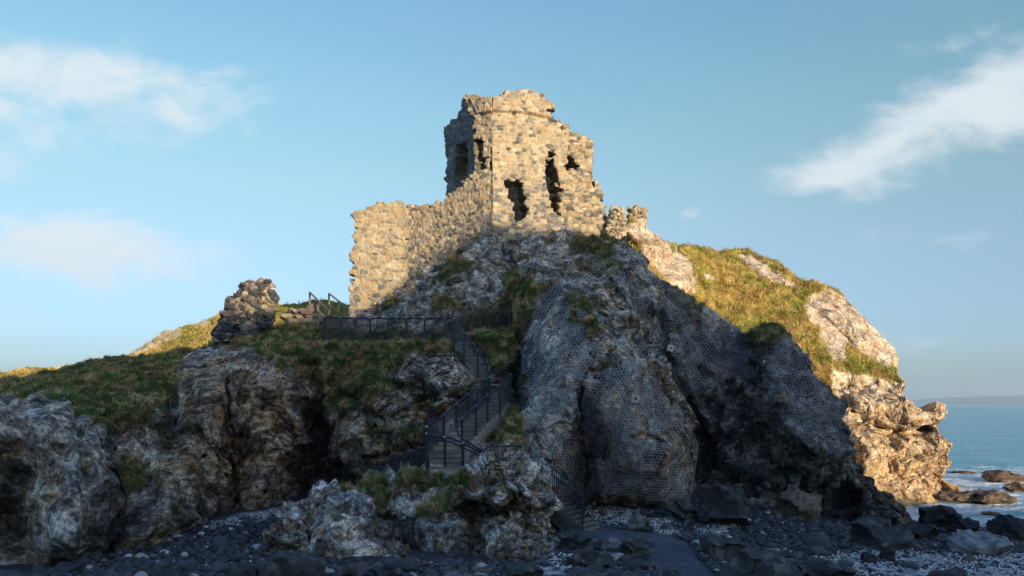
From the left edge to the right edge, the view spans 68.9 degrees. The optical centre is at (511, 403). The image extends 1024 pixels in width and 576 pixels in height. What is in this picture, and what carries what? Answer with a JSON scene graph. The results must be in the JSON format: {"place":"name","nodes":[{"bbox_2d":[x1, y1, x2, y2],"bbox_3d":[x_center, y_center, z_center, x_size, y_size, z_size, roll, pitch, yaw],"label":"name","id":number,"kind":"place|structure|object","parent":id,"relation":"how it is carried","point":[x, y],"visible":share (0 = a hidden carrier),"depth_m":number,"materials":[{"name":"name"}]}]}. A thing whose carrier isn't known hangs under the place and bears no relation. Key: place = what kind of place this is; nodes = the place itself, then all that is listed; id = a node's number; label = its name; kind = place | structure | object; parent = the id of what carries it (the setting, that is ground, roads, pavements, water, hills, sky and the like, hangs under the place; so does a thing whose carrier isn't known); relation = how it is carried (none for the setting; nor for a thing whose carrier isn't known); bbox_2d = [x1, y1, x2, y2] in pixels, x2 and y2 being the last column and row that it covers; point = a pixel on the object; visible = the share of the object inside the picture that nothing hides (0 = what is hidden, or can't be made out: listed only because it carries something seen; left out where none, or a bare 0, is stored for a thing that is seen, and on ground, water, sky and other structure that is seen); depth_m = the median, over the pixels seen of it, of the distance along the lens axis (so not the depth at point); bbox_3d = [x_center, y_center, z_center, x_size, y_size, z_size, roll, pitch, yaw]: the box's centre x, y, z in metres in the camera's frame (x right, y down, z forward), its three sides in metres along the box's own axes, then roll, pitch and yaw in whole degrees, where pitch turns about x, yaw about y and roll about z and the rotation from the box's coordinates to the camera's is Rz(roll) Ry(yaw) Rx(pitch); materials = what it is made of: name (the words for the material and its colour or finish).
{"place":"outdoors","nodes":[
{"label":"outdoors","id":0,"kind":"place"},
{"bbox_2d":[0,298,349,377],"bbox_3d":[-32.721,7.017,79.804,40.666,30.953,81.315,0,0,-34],"label":"hill","id":1,"kind":"structure","parent":0,"point":[152,345],"depth_m":60.47,"materials":[{"name":"green plant"}]},
{"bbox_2d":[0,227,915,565],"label":"cliff","id":2,"kind":"structure","parent":0,"point":[240,427],"depth_m":31.10,"materials":[{"name":"stone"}]},
{"bbox_2d":[210,277,279,343],"bbox_3d":[-13.076,-4.550,36.701,3.628,3.429,1.686,0,0,0],"label":"wall stump","id":3,"kind":"object","parent":2,"relation":"on","point":[250,307],"visible":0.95,"depth_m":36.07,"materials":[{"name":"grey stone"}]},
{"bbox_2d":[280,303,324,326],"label":"collapsed wall","id":4,"kind":"structure","parent":2,"relation":"on","point":[309,315],"depth_m":38.46,"materials":[{"name":"grey stone"}]},
{"bbox_2d":[309,292,348,340],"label":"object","id":5,"kind":"structure","parent":2,"relation":"on","point":[328,321],"depth_m":38.40,"materials":[{"name":"grey metal"}]},
{"bbox_2d":[323,317,454,349],"bbox_3d":[-5.861,-3.348,35.384,7.102,1.824,0.397,0,0,21],"label":"railing","id":6,"kind":"object","parent":2,"relation":"on","point":[407,325],"visible":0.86,"depth_m":35.56,"materials":[{"name":"metal"}]},
{"bbox_2d":[0,231,786,492],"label":"grass","id":7,"kind":"structure","parent":2,"relation":"on","point":[373,345],"depth_m":33.55,"materials":[{"name":"green plant"}]},
{"bbox_2d":[371,445,429,471],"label":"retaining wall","id":8,"kind":"structure","parent":2,"relation":"on","point":[416,457],"depth_m":29.85,"materials":[{"name":"grey stone"}]},
{"bbox_2d":[430,452,461,482],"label":"steps","id":9,"kind":"structure","parent":2,"relation":"on","point":[435,467],"depth_m":24.62,"materials":[{"name":"concrete"}]},
{"bbox_2d":[425,433,482,471],"bbox_3d":[-1.913,2.005,24.475,2.274,2.079,0.172,0,0,28],"label":"railing","id":10,"kind":"object","parent":9,"relation":"on","point":[462,452],"visible":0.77,"depth_m":24.55,"materials":[{"name":"metal"}]},
{"bbox_2d":[428,402,510,471],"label":"steps","id":11,"kind":"structure","parent":2,"relation":"on","point":[484,432],"depth_m":27.62,"materials":[{"name":"concrete"}]},
{"bbox_2d":[425,377,490,449],"bbox_3d":[-1.985,0.557,28.078,0.273,3.340,5.950,0,0,20],"label":"railing","id":12,"kind":"object","parent":11,"relation":"on","point":[443,423],"visible":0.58,"depth_m":27.94,"materials":[{"name":"metal"}]},
{"bbox_2d":[456,374,510,451],"bbox_3d":[-1.020,0.391,27.483,1.102,3.249,6.345,0,0,8],"label":"railing","id":13,"kind":"object","parent":11,"relation":"on","point":[475,409],"visible":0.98,"depth_m":27.98,"materials":[{"name":"metal"}]},
{"bbox_2d":[348,89,607,315],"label":"ruined castle","id":14,"kind":"structure","parent":2,"relation":"on","point":[519,164],"depth_m":45.40,"materials":[{"name":"beige stone"}]},
{"bbox_2d":[455,342,505,401],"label":"steps","id":15,"kind":"structure","parent":2,"relation":"on","point":[469,367],"depth_m":32.65,"materials":[{"name":"concrete"}]},
{"bbox_2d":[454,318,489,385],"bbox_3d":[-1.735,-1.756,32.398,0.203,4.248,3.498,0,0,-29],"label":"railing","id":16,"kind":"object","parent":15,"relation":"on","point":[460,335],"visible":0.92,"depth_m":32.66,"materials":[{"name":"metal"}]},
{"bbox_2d":[452,306,509,333],"bbox_3d":[-1.484,-3.864,35.981,2.886,1.829,0.169,0,0,-15],"label":"railing","id":17,"kind":"object","parent":2,"relation":"on","point":[483,318],"visible":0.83,"depth_m":36.03,"materials":[{"name":"metal"}]},
{"bbox_2d":[505,248,523,261],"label":"stone infill","id":18,"kind":"object","parent":2,"relation":"on","point":[510,254],"visible":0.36,"depth_m":41.19,"materials":[{"name":"grey stone"}]},
{"bbox_2d":[520,273,697,501],"bbox_3d":[4.690,-1.218,32.141,8.730,10.778,12.468,0,0,0],"label":"rockfall net","id":19,"kind":"object","parent":2,"relation":"attached to","point":[635,397],"visible":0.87,"depth_m":28.17,"materials":[{"name":"metal"}]},
{"bbox_2d":[604,205,627,238],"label":"wall stump","id":20,"kind":"object","parent":2,"relation":"on","point":[616,220],"visible":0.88,"depth_m":45.50,"materials":[{"name":"beige stone"}]},
{"bbox_2d":[592,246,853,458],"bbox_3d":[10.972,-3.039,37.546,13.106,11.684,8.775,0,0,0],"label":"rockfall net","id":21,"kind":"object","parent":2,"relation":"attached to","point":[670,347],"visible":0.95,"depth_m":36.85,"materials":[{"name":"metal"}]},
{"bbox_2d":[0,489,1023,575],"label":"beach","id":22,"kind":"structure","parent":0,"point":[417,553],"depth_m":23.36,"materials":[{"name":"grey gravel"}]},
{"bbox_2d":[0,569,20,573],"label":"cobble","id":23,"kind":"object","parent":22,"relation":"on","point":[12,570],"visible":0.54,"depth_m":15.30,"materials":[{"name":"stone"}]},
{"bbox_2d":[32,564,50,573],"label":"cobble","id":24,"kind":"object","parent":22,"relation":"on","point":[39,568],"visible":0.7,"depth_m":15.59,"materials":[{"name":"stone"}]},
{"bbox_2d":[51,563,79,571],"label":"cobble","id":25,"kind":"object","parent":22,"relation":"on","point":[68,567],"visible":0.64,"depth_m":15.88,"materials":[{"name":"stone"}]},
{"bbox_2d":[71,555,91,563],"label":"cobble","id":26,"kind":"object","parent":22,"relation":"on","point":[81,559],"visible":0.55,"depth_m":17.10,"materials":[{"name":"stone"}]},
{"bbox_2d":[114,562,134,573],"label":"cobble","id":27,"kind":"object","parent":22,"relation":"on","point":[121,567],"visible":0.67,"depth_m":15.70,"materials":[{"name":"stone"}]},
{"bbox_2d":[130,560,141,567],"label":"cobble","id":28,"kind":"object","parent":22,"relation":"on","point":[136,563],"visible":0.42,"depth_m":16.96,"materials":[{"name":"stone"}]},
{"bbox_2d":[151,561,168,567],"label":"cobble","id":29,"kind":"object","parent":22,"relation":"on","point":[159,563],"visible":0.39,"depth_m":16.68,"materials":[{"name":"stone"}]},
{"bbox_2d":[146,563,180,575],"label":"boulder","id":30,"kind":"object","parent":22,"relation":"on","point":[161,570],"visible":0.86,"depth_m":15.13,"materials":[{"name":"stone"}]},
{"bbox_2d":[163,540,175,546],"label":"cobble","id":31,"kind":"object","parent":22,"relation":"on","point":[171,543],"visible":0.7,"depth_m":20.39,"materials":[{"name":"stone"}]},
{"bbox_2d":[176,560,190,566],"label":"cobble","id":32,"kind":"object","parent":22,"relation":"on","point":[182,563],"visible":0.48,"depth_m":17.08,"materials":[{"name":"stone"}]},
{"bbox_2d":[210,535,229,547],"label":"cobble","id":33,"kind":"object","parent":22,"relation":"on","point":[218,541],"visible":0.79,"depth_m":20.55,"materials":[{"name":"stone"}]},
{"bbox_2d":[209,563,230,573],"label":"cobble","id":34,"kind":"object","parent":22,"relation":"on","point":[218,568],"visible":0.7,"depth_m":16.08,"materials":[{"name":"stone"}]},
{"bbox_2d":[230,534,248,544],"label":"cobble","id":35,"kind":"object","parent":22,"relation":"on","point":[241,539],"visible":0.7,"depth_m":21.08,"materials":[{"name":"stone"}]},
{"bbox_2d":[229,553,250,561],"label":"cobble","id":36,"kind":"object","parent":22,"relation":"on","point":[238,557],"visible":0.79,"depth_m":18.24,"materials":[{"name":"stone"}]},
{"bbox_2d":[225,563,259,575],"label":"boulder","id":37,"kind":"object","parent":22,"relation":"on","point":[247,569],"visible":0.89,"depth_m":14.69,"materials":[{"name":"stone"}]},
{"bbox_2d":[244,520,254,526],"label":"cobble","id":38,"kind":"object","parent":22,"relation":"on","point":[250,523],"visible":0.75,"depth_m":24.40,"materials":[{"name":"stone"}]},
{"bbox_2d":[258,542,271,550],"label":"cobble","id":39,"kind":"object","parent":22,"relation":"on","point":[266,546],"visible":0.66,"depth_m":20.13,"materials":[{"name":"stone"}]},
{"bbox_2d":[258,550,326,575],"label":"boulder","id":40,"kind":"object","parent":22,"relation":"on","point":[292,563],"visible":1,"depth_m":14.56,"materials":[{"name":"stone"}]},
{"bbox_2d":[328,565,356,575],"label":"boulder","id":41,"kind":"object","parent":22,"relation":"on","point":[346,570],"visible":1,"depth_m":14.93,"materials":[{"name":"stone"}]},
{"bbox_2d":[348,561,369,575],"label":"cobble","id":42,"kind":"object","parent":22,"relation":"on","point":[360,567],"visible":0.58,"depth_m":16.20,"materials":[{"name":"stone"}]},
{"bbox_2d":[368,566,407,575],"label":"boulder","id":43,"kind":"object","parent":22,"relation":"on","point":[374,571],"visible":1,"depth_m":14.92,"materials":[{"name":"stone"}]},
{"bbox_2d":[384,557,418,572],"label":"cobble","id":44,"kind":"object","parent":22,"relation":"on","point":[405,565],"visible":0.68,"depth_m":16.82,"materials":[{"name":"stone"}]},
{"bbox_2d":[262,447,563,561],"bbox_3d":[-2.707,3.866,23.363,9.215,5.090,11.035,0,0,0],"label":"rock outcrop","id":45,"kind":"object","parent":22,"relation":"on","point":[506,508],"visible":0.79,"depth_m":20.84,"materials":[{"name":"stone"}]},
{"bbox_2d":[334,462,479,517],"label":"grass","id":46,"kind":"structure","parent":45,"relation":"on","point":[370,483],"depth_m":23.18,"materials":[{"name":"green plant"}]},
{"bbox_2d":[482,445,520,458],"bbox_3d":[-0.323,1.907,23.912,1.397,1.128,0.093,0,0,-27],"label":"bar fence","id":47,"kind":"object","parent":45,"relation":"on","point":[513,446],"visible":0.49,"depth_m":23.95,"materials":[{"name":"metal"}]},
{"bbox_2d":[423,568,435,573],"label":"cobble","id":48,"kind":"object","parent":22,"relation":"on","point":[429,571],"visible":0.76,"depth_m":16.52,"materials":[{"name":"stone"}]},
{"bbox_2d":[441,565,454,571],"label":"cobble","id":49,"kind":"object","parent":22,"relation":"on","point":[448,568],"visible":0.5,"depth_m":16.80,"materials":[{"name":"stone"}]},
{"bbox_2d":[444,570,472,575],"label":"boulder","id":50,"kind":"object","parent":22,"relation":"on","point":[457,573],"visible":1,"depth_m":15.27,"materials":[{"name":"stone"}]},
{"bbox_2d":[475,567,491,573],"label":"cobble","id":51,"kind":"object","parent":22,"relation":"on","point":[484,570],"visible":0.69,"depth_m":16.54,"materials":[{"name":"stone"}]},
{"bbox_2d":[491,567,501,573],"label":"cobble","id":52,"kind":"object","parent":22,"relation":"on","point":[495,570],"visible":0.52,"depth_m":16.74,"materials":[{"name":"stone"}]},
{"bbox_2d":[500,561,543,575],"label":"boulder","id":53,"kind":"object","parent":22,"relation":"on","point":[516,568],"visible":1,"depth_m":15.28,"materials":[{"name":"stone"}]},
{"bbox_2d":[21,491,1023,575],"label":"cobblestones","id":54,"kind":"structure","parent":22,"relation":"on","point":[162,554],"depth_m":22.61,"materials":[{"name":"stone"}]},
{"bbox_2d":[538,561,552,566],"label":"cobble","id":55,"kind":"object","parent":22,"relation":"on","point":[545,563],"visible":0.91,"depth_m":17.95,"materials":[{"name":"stone"}]},
{"bbox_2d":[556,527,592,549],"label":"boulder","id":56,"kind":"object","parent":22,"relation":"on","point":[573,538],"visible":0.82,"depth_m":20.28,"materials":[{"name":"stone"}]},
{"bbox_2d":[550,490,599,531],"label":"beach steps","id":57,"kind":"structure","parent":22,"relation":"on","point":[558,519],"depth_m":23.51,"materials":[{"name":"concrete"}]},
{"bbox_2d":[545,463,583,523],"bbox_3d":[1.697,3.001,24.550,0.069,2.016,2.118,0,0,-34],"label":"bar fence","id":58,"kind":"object","parent":57,"relation":"on","point":[554,469],"visible":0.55,"depth_m":24.41,"materials":[{"name":"metal"}]},
{"bbox_2d":[551,474,582,530],"bbox_3d":[1.443,3.014,23.500,0.070,2.215,2.193,0,0,-41],"label":"bar fence","id":59,"kind":"object","parent":57,"relation":"on","point":[569,487],"visible":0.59,"depth_m":23.04,"materials":[{"name":"metal"}]},
{"bbox_2d":[565,567,585,573],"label":"cobble","id":60,"kind":"object","parent":22,"relation":"on","point":[580,570],"visible":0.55,"depth_m":16.85,"materials":[{"name":"stone"}]},
{"bbox_2d":[568,549,612,566],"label":"boulder","id":61,"kind":"object","parent":22,"relation":"on","point":[583,557],"visible":0.87,"depth_m":17.99,"materials":[{"name":"stone"}]},
{"bbox_2d":[600,536,621,550],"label":"boulder","id":62,"kind":"object","parent":22,"relation":"on","point":[614,542],"visible":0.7,"depth_m":20.36,"materials":[{"name":"stone"}]},
{"bbox_2d":[619,535,653,559],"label":"boulder","id":63,"kind":"object","parent":22,"relation":"on","point":[640,546],"visible":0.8,"depth_m":19.42,"materials":[{"name":"stone"}]},
{"bbox_2d":[627,511,645,530],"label":"boulder","id":64,"kind":"object","parent":22,"relation":"on","point":[636,519],"visible":0.87,"depth_m":24.88,"materials":[{"name":"stone"}]},
{"bbox_2d":[626,559,647,568],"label":"cobble","id":65,"kind":"object","parent":22,"relation":"on","point":[636,563],"visible":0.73,"depth_m":17.74,"materials":[{"name":"stone"}]},
{"bbox_2d":[655,490,682,509],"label":"boulder","id":66,"kind":"object","parent":22,"relation":"on","point":[663,504],"visible":0.51,"depth_m":30.11,"materials":[{"name":"stone"}]},
{"bbox_2d":[662,569,681,575],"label":"boulder","id":67,"kind":"object","parent":22,"relation":"on","point":[668,572],"visible":1,"depth_m":16.48,"materials":[{"name":"stone"}]},
{"bbox_2d":[666,494,698,521],"bbox_3d":[6.531,4.019,28.202,1.051,1.208,1.278,0,0,29],"label":"boulder","id":68,"kind":"object","parent":22,"relation":"on","point":[686,507],"visible":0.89,"depth_m":27.93,"materials":[{"name":"stone"}]},
{"bbox_2d":[697,554,709,559],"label":"cobble","id":69,"kind":"object","parent":22,"relation":"on","point":[703,556],"visible":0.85,"depth_m":19.93,"materials":[{"name":"stone"}]},
{"bbox_2d":[695,481,751,526],"bbox_3d":[7.946,3.942,28.062,2.014,2.134,2.084,0,0,19],"label":"boulder","id":70,"kind":"object","parent":22,"relation":"on","point":[725,504],"visible":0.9,"depth_m":27.46,"materials":[{"name":"stone"}]},
{"bbox_2d":[698,534,750,560],"bbox_3d":[5.831,4.037,20.523,1.410,0.911,1.063,0,0,0],"label":"boulder","id":71,"kind":"object","parent":22,"relation":"on","point":[713,546],"visible":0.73,"depth_m":20.22,"materials":[{"name":"stone"}]},
{"bbox_2d":[718,543,806,575],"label":"boulder","id":72,"kind":"object","parent":22,"relation":"on","point":[754,560],"visible":0.99,"depth_m":16.80,"materials":[{"name":"stone"}]},
{"bbox_2d":[761,514,772,522],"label":"cobble","id":73,"kind":"object","parent":22,"relation":"on","point":[769,518],"visible":0.74,"depth_m":29.90,"materials":[{"name":"stone"}]},
{"bbox_2d":[761,542,777,547],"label":"cobble","id":74,"kind":"object","parent":22,"relation":"on","point":[770,545],"visible":0.68,"depth_m":23.25,"materials":[{"name":"stone"}]},
{"bbox_2d":[773,484,821,521],"bbox_3d":[12.479,4.512,32.582,1.858,1.988,1.771,0,0,-12],"label":"boulder","id":75,"kind":"object","parent":22,"relation":"on","point":[792,500],"visible":0.88,"depth_m":32.06,"materials":[{"name":"stone"}]},
{"bbox_2d":[799,532,828,544],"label":"cobble","id":76,"kind":"object","parent":22,"relation":"on","point":[810,537],"visible":0.59,"depth_m":24.98,"materials":[{"name":"stone"}]},
{"bbox_2d":[808,546,829,555],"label":"cobble","id":77,"kind":"object","parent":22,"relation":"on","point":[818,550],"visible":0.89,"depth_m":22.94,"materials":[{"name":"stone"}]},
{"bbox_2d":[811,540,831,549],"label":"cobble","id":78,"kind":"object","parent":22,"relation":"on","point":[826,544],"visible":0.59,"depth_m":24.17,"materials":[{"name":"stone"}]},
{"bbox_2d":[796,557,855,575],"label":"boulder","id":79,"kind":"object","parent":22,"relation":"on","point":[815,566],"visible":0.94,"depth_m":17.14,"materials":[{"name":"stone"}]},
{"bbox_2d":[837,559,854,566],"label":"cobble","id":80,"kind":"object","parent":22,"relation":"on","point":[848,563],"visible":0.66,"depth_m":21.16,"materials":[{"name":"stone"}]},
{"bbox_2d":[860,552,877,563],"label":"boulder","id":81,"kind":"object","parent":22,"relation":"on","point":[868,557],"visible":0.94,"depth_m":22.35,"materials":[{"name":"stone"}]},
{"bbox_2d":[849,516,913,550],"bbox_3d":[12.879,4.659,26.222,1.919,1.288,2.026,0,0,-15],"label":"boulder","id":82,"kind":"object","parent":22,"relation":"on","point":[879,533],"visible":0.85,"depth_m":25.64,"materials":[{"name":"stone"}]},
{"bbox_2d":[879,547,895,561],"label":"boulder","id":83,"kind":"object","parent":22,"relation":"on","point":[887,553],"visible":0.91,"depth_m":23.03,"materials":[{"name":"stone"}]},
{"bbox_2d":[900,561,919,568],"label":"cobble","id":84,"kind":"object","parent":22,"relation":"on","point":[911,564],"visible":0.88,"depth_m":21.68,"materials":[{"name":"stone"}]},
{"bbox_2d":[903,521,938,539],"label":"boulder","id":85,"kind":"object","parent":22,"relation":"on","point":[924,531],"visible":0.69,"depth_m":31.03,"materials":[{"name":"stone"}]},
{"bbox_2d":[918,504,962,529],"bbox_3d":[22.012,6.028,38.701,2.009,1.632,1.818,0,0,0],"label":"boulder","id":86,"kind":"object","parent":22,"relation":"on","point":[940,515],"visible":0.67,"depth_m":38.20,"materials":[{"name":"stone"}]},
{"bbox_2d":[927,567,967,575],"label":"boulder","id":87,"kind":"object","parent":22,"relation":"on","point":[955,571],"visible":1,"depth_m":18.96,"materials":[{"name":"stone"}]},
{"bbox_2d":[946,517,979,532],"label":"boulder","id":88,"kind":"object","parent":22,"relation":"on","point":[965,523],"visible":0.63,"depth_m":35.75,"materials":[{"name":"stone"}]},
{"bbox_2d":[962,554,976,561],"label":"cobble","id":89,"kind":"object","parent":22,"relation":"on","point":[968,557],"visible":0.89,"depth_m":23.91,"materials":[{"name":"stone"}]},
{"bbox_2d":[942,528,1013,556],"bbox_3d":[16.412,4.988,26.358,2.388,1.040,1.975,0,0,-25],"label":"boulder","id":90,"kind":"object","parent":22,"relation":"on","point":[972,542],"visible":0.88,"depth_m":25.94,"materials":[{"name":"stone"}]},
{"bbox_2d":[985,514,1023,540],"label":"boulder","id":91,"kind":"object","parent":22,"relation":"on","point":[1009,526],"visible":0.81,"depth_m":32.87,"materials":[{"name":"stone"}]},
{"bbox_2d":[0,0,1023,399],"label":"sky","id":92,"kind":"structure","parent":0,"point":[159,158],"materials":[{"name":"blue"}]},
{"bbox_2d":[594,528,712,575],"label":"footpath","id":93,"kind":"structure","parent":0,"point":[664,566],"depth_m":20.09,"materials":[{"name":"grey gravel"}]},
{"bbox_2d":[625,218,961,506],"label":"headland","id":94,"kind":"structure","parent":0,"point":[902,446],"depth_m":54.93,"materials":[{"name":"stone"}]},
{"bbox_2d":[626,205,648,223],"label":"wall stump","id":95,"kind":"object","parent":94,"relation":"on","point":[637,210],"visible":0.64,"depth_m":48.95,"materials":[{"name":"beige stone"}]},
{"bbox_2d":[626,214,905,395],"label":"grass","id":96,"kind":"structure","parent":94,"relation":"on","point":[727,309],"depth_m":61.42,"materials":[{"name":"green plant"}]},
{"bbox_2d":[906,404,1023,525],"bbox_3d":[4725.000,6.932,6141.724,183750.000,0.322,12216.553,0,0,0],"label":"sea","id":97,"kind":"structure","parent":0,"point":[982,437],"depth_m":111.81,"materials":[{"name":"liquid"}]},
{"bbox_2d":[938,490,974,503],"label":"sea rock","id":98,"kind":"object","parent":97,"relation":"in","point":[961,497],"visible":0.98,"depth_m":52.17,"materials":[{"name":"stone"}]},
{"bbox_2d":[946,471,975,473],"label":"sea rock","id":99,"kind":"object","parent":97,"relation":"in","point":[965,472],"visible":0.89,"depth_m":74.42,"materials":[{"name":"stone"}]},
{"bbox_2d":[981,511,1000,514],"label":"sea rock","id":100,"kind":"object","parent":97,"relation":"in","point":[989,513],"visible":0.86,"depth_m":46.71,"materials":[{"name":"stone"}]},
{"bbox_2d":[965,489,1016,504],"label":"sea rock","id":101,"kind":"object","parent":97,"relation":"in","point":[989,497],"visible":0.82,"depth_m":51.27,"materials":[{"name":"stone"}]},
{"bbox_2d":[981,469,1023,482],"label":"sea rock","id":102,"kind":"object","parent":97,"relation":"in","point":[999,475],"visible":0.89,"depth_m":66.34,"materials":[{"name":"stone"}]},
{"bbox_2d":[1002,482,1023,491],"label":"sea rock","id":103,"kind":"object","parent":97,"relation":"in","point":[1015,486],"visible":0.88,"depth_m":58.86,"materials":[{"name":"stone"}]},
{"bbox_2d":[910,395,1023,403],"bbox_3d":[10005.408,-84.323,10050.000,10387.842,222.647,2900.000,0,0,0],"label":"coast","id":104,"kind":"structure","parent":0,"point":[1018,399],"depth_m":9075.36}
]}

